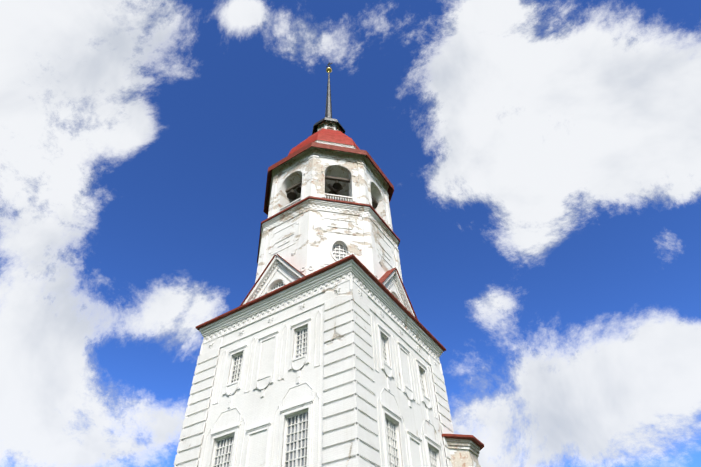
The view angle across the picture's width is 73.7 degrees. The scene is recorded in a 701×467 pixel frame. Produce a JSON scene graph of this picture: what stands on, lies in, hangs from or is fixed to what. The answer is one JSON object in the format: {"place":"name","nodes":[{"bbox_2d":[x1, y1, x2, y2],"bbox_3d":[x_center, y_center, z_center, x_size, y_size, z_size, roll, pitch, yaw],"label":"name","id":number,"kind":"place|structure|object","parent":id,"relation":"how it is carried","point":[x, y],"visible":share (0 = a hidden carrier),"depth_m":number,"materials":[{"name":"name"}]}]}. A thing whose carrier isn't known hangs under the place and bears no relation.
{"place":"outdoors","nodes":[
{"label":"outdoors","id":0,"kind":"place"},
{"bbox_2d":[0,0,700,466],"label":"sky","id":1,"kind":"structure","parent":0,"point":[541,159],"materials":[{"name":"blue"}]},
{"label":"ground","id":2,"kind":"structure","parent":0,"visible":0},
{"bbox_2d":[174,140,453,466],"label":"trim","id":3,"kind":"structure","parent":2,"relation":"on","point":[350,431],"depth_m":23.25,"materials":[{"name":"white paint"}]},
{"bbox_2d":[196,155,483,449],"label":"roof eaves","id":4,"kind":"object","parent":3,"relation":"attached to","point":[389,192],"depth_m":26.30,"materials":[{"name":"red metal"}]},
{"bbox_2d":[253,264,405,307],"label":"pediments","id":5,"kind":"object","parent":4,"relation":"on","point":[291,276],"visible":0.04,"depth_m":26.70,"materials":[{"name":"white paint"}]},
{"bbox_2d":[195,142,483,445],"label":"roof edge trim","id":6,"kind":"structure","parent":4,"relation":"on","point":[383,278],"depth_m":28.72,"materials":[{"name":"red metal"}]},
{"bbox_2d":[198,273,446,466],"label":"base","id":7,"kind":"object","parent":2,"relation":"on","point":[254,408],"visible":0.46,"depth_m":21.96,"materials":[{"name":"white paint"}]},
{"bbox_2d":[214,123,435,466],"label":"glass","id":8,"kind":"object","parent":7,"relation":"on","point":[304,417],"depth_m":19.91,"materials":[{"name":"grey glass"}]},
{"bbox_2d":[212,123,438,466],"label":"frames","id":9,"kind":"structure","parent":7,"relation":"on","point":[390,429],"depth_m":20.96,"materials":[{"name":"paint"}]},
{"bbox_2d":[317,120,338,130],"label":"lantern","id":10,"kind":"object","parent":9,"relation":"attached to","point":[328,121],"visible":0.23,"depth_m":44.06,"materials":[{"name":"paint"}]},
{"bbox_2d":[316,120,340,131],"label":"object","id":11,"kind":"object","parent":10,"relation":"attached to","point":[326,126],"visible":0.19,"depth_m":43.39,"materials":[{"name":"paint"}]},
{"bbox_2d":[312,72,344,134],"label":"spire","id":12,"kind":"object","parent":11,"relation":"attached to","point":[328,113],"visible":0.48,"depth_m":46.53,"materials":[{"name":"metal"}]},
{"bbox_2d":[326,63,331,72],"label":"finial ball","id":13,"kind":"object","parent":12,"relation":"on","point":[329,69],"visible":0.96,"depth_m":53.48,"materials":[{"name":"gold metal"}]},
{"bbox_2d":[263,204,396,279],"bbox_3d":[-1.565,3.861,31.019,9.200,7.550,9.200,-26,-50,22],"label":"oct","id":14,"kind":"object","parent":7,"relation":"on","point":[325,240],"visible":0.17,"depth_m":28.79,"materials":[{"name":"white paint"}]},
{"bbox_2d":[273,150,388,225],"bbox_3d":[-1.758,-0.961,35.845,8.800,6.200,8.800,-26,-50,22],"label":"belfry","id":15,"kind":"object","parent":14,"relation":"on","point":[294,178],"visible":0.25,"depth_m":33.98,"materials":[{"name":"white paint"}]},
{"bbox_2d":[288,128,358,155],"bbox_3d":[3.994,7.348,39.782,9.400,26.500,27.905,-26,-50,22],"label":"red roof","id":16,"kind":"structure","parent":15,"relation":"on","point":[329,135],"depth_m":38.05,"materials":[{"name":"red metal"}]},
{"bbox_2d":[285,175,377,204],"bbox_3d":[-1.755,-0.873,35.757,7.960,5.750,7.960,-26,-50,22],"label":"wood","id":17,"kind":"object","parent":15,"relation":"on","point":[330,187],"visible":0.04,"depth_m":33.70,"materials":[{"name":"brown wood"}]},
{"bbox_2d":[287,180,376,208],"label":"bells","id":18,"kind":"object","parent":15,"relation":"on","point":[291,194],"visible":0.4,"depth_m":33.15,"materials":[{"name":"black metal"}]},
{"bbox_2d":[446,438,480,466],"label":"annex","id":19,"kind":"object","parent":2,"relation":"on","point":[464,452],"visible":0.44,"depth_m":24.47,"materials":[{"name":"white paint"}]}
]}

